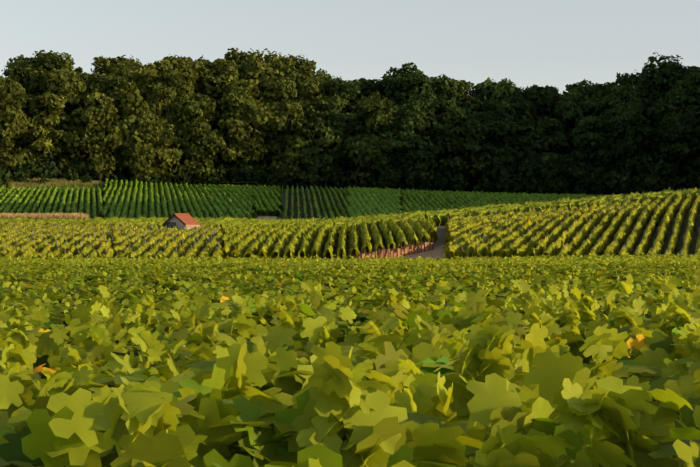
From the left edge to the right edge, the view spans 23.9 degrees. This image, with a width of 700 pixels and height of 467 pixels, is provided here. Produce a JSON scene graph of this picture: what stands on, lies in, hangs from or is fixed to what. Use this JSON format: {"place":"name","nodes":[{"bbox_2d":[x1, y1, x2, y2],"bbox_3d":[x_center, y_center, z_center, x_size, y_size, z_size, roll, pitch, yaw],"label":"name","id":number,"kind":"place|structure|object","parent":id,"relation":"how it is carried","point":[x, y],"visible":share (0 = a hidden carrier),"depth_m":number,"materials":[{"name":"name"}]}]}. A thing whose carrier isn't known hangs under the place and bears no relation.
{"place":"outdoors","nodes":[
{"label":"outdoors","id":0,"kind":"place"},
{"bbox_2d":[0,222,114,258],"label":"vineyard rows","id":1,"kind":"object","parent":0,"point":[65,240],"depth_m":150.15,"materials":[{"name":"green plant"}]},
{"bbox_2d":[0,0,699,94],"label":"sky","id":2,"kind":"structure","parent":0,"point":[555,43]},
{"bbox_2d":[1,179,699,258],"bbox_3d":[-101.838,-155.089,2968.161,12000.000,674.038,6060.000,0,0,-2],"label":"ground","id":3,"kind":"structure","parent":0,"point":[441,234],"depth_m":176.56,"materials":[{"name":"soil"}]},
{"bbox_2d":[0,217,84,225],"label":"vine field crest","id":4,"kind":"object","parent":3,"relation":"on","point":[17,220],"visible":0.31,"depth_m":201.76,"materials":[{"name":"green plant"}]},
{"bbox_2d":[0,212,90,219],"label":"dry grass strip","id":5,"kind":"object","parent":3,"relation":"on","point":[48,215],"visible":0.27,"depth_m":214.01,"materials":[{"name":"beige plant"}]},
{"bbox_2d":[0,167,92,188],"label":"scrub bushes","id":6,"kind":"object","parent":3,"relation":"on","point":[70,174],"depth_m":363.79,"materials":[{"name":"green plant"}]},
{"bbox_2d":[0,185,104,217],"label":"vineyard rows","id":7,"kind":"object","parent":3,"relation":"on","point":[18,200],"depth_m":298.12,"materials":[{"name":"green plant"}]},
{"bbox_2d":[3,178,138,187],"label":"dry grass","id":8,"kind":"structure","parent":3,"relation":"on","point":[47,183],"depth_m":364.42,"materials":[{"name":"beige plant"}]},
{"bbox_2d":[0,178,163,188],"bbox_3d":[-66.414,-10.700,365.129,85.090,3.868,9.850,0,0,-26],"label":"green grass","id":9,"kind":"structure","parent":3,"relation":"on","point":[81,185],"depth_m":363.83,"materials":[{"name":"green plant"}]},
{"bbox_2d":[2,222,219,257],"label":"vine stakes","id":10,"kind":"object","parent":3,"relation":"on","point":[112,237],"visible":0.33,"depth_m":157.31,"materials":[{"name":"silver metal"}]},
{"bbox_2d":[0,254,311,262],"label":"vine rows","id":11,"kind":"object","parent":3,"relation":"on","point":[63,258],"visible":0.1,"depth_m":118.80,"materials":[{"name":"green plant"}]},
{"bbox_2d":[47,187,285,192],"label":"grass","id":12,"kind":"structure","parent":3,"relation":"on","point":[282,191],"depth_m":361.55,"materials":[{"name":"green plant"}]},
{"bbox_2d":[109,222,224,258],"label":"grapevines","id":13,"kind":"object","parent":3,"relation":"on","point":[196,249],"visible":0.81,"depth_m":149.92,"materials":[{"name":"green plant"}]},
{"bbox_2d":[101,178,255,218],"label":"vineyard rows","id":14,"kind":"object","parent":3,"relation":"on","point":[220,200],"depth_m":304.95,"materials":[{"name":"green plant"}]},
{"bbox_2d":[162,213,199,229],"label":"hut","id":15,"kind":"object","parent":3,"relation":"on","point":[181,220],"visible":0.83,"depth_m":181.56,"materials":[{"name":"paint"}]},
{"bbox_2d":[218,182,257,186],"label":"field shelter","id":16,"kind":"object","parent":3,"relation":"on","point":[242,182],"visible":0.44,"depth_m":388.64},
{"bbox_2d":[84,210,424,233],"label":"vineyard rows","id":17,"kind":"object","parent":3,"relation":"on","point":[221,222],"visible":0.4,"depth_m":205.92,"materials":[{"name":"green plant"}]},
{"bbox_2d":[258,216,276,218],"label":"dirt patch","id":18,"kind":"object","parent":3,"relation":"on","point":[267,217],"visible":0.23,"depth_m":278.28,"materials":[{"name":"soil"}]},
{"bbox_2d":[252,185,282,216],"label":"vineyard rows","id":19,"kind":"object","parent":3,"relation":"on","point":[267,201],"depth_m":311.59,"materials":[{"name":"green plant"}]},
{"bbox_2d":[282,185,346,217],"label":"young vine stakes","id":20,"kind":"object","parent":3,"relation":"on","point":[309,198],"visible":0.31,"depth_m":314.53,"materials":[{"name":"silver metal"}]},
{"bbox_2d":[283,185,348,219],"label":"vineyard rows","id":21,"kind":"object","parent":3,"relation":"on","point":[330,193],"visible":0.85,"depth_m":310.08,"materials":[{"name":"green plant"}]},
{"bbox_2d":[219,216,437,259],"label":"vineyard rows","id":22,"kind":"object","parent":3,"relation":"on","point":[266,241],"depth_m":154.84,"materials":[{"name":"green plant"}]},
{"bbox_2d":[0,254,698,265],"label":"vine rows","id":23,"kind":"object","parent":3,"relation":"on","point":[462,260],"visible":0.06,"depth_m":84.64,"materials":[{"name":"green plant"}]},
{"bbox_2d":[0,253,699,285],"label":"vine rows","id":24,"kind":"object","parent":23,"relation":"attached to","point":[615,271],"depth_m":57.37,"materials":[{"name":"green plant"}]},
{"bbox_2d":[0,268,699,326],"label":"vine rows","id":25,"kind":"object","parent":3,"relation":"on","point":[416,292],"depth_m":41.95,"materials":[{"name":"green plant"}]},
{"bbox_2d":[0,274,699,466],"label":"vine rows","id":26,"kind":"object","parent":3,"relation":"on","point":[392,380],"depth_m":4.55,"materials":[{"name":"green plant"}]},
{"bbox_2d":[0,48,699,194],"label":"forest","id":27,"kind":"object","parent":3,"relation":"on","point":[157,121],"depth_m":394.81,"materials":[{"name":"green plant"}]},
{"bbox_2d":[345,186,404,216],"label":"vineyard rows","id":28,"kind":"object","parent":3,"relation":"on","point":[363,201],"visible":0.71,"depth_m":314.29,"materials":[{"name":"green plant"}]},
{"bbox_2d":[311,254,467,262],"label":"vine rows","id":29,"kind":"object","parent":3,"relation":"on","point":[397,257],"visible":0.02,"depth_m":112.28,"materials":[{"name":"green plant"}]},
{"bbox_2d":[353,238,432,259],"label":"earth bank with end stakes","id":30,"kind":"structure","parent":3,"relation":"on","point":[409,249],"depth_m":145.54,"materials":[{"name":"brown soil"}]},
{"bbox_2d":[402,188,610,212],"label":"vineyard rows","id":31,"kind":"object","parent":3,"relation":"on","point":[414,200],"depth_m":333.68,"materials":[{"name":"green plant"}]},
{"bbox_2d":[425,187,699,225],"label":"vineyard rows","id":32,"kind":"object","parent":3,"relation":"on","point":[440,217],"depth_m":208.51,"materials":[{"name":"green plant"}]},
{"bbox_2d":[449,194,698,257],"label":"vine stakes","id":33,"kind":"object","parent":3,"relation":"on","point":[575,221],"visible":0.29,"depth_m":160.07,"materials":[{"name":"silver metal"}]},
{"bbox_2d":[468,249,699,261],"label":"vine rows","id":34,"kind":"object","parent":3,"relation":"on","point":[642,256],"visible":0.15,"depth_m":113.07,"materials":[{"name":"green plant"}]},
{"bbox_2d":[395,245,445,258],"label":"dirt path","id":35,"kind":"structure","parent":0,"point":[434,253],"depth_m":146.90,"materials":[{"name":"soil"}]},
{"bbox_2d":[444,194,699,258],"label":"vineyard rows","id":36,"kind":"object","parent":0,"point":[509,242],"depth_m":153.17,"materials":[{"name":"green plant"}]}
]}

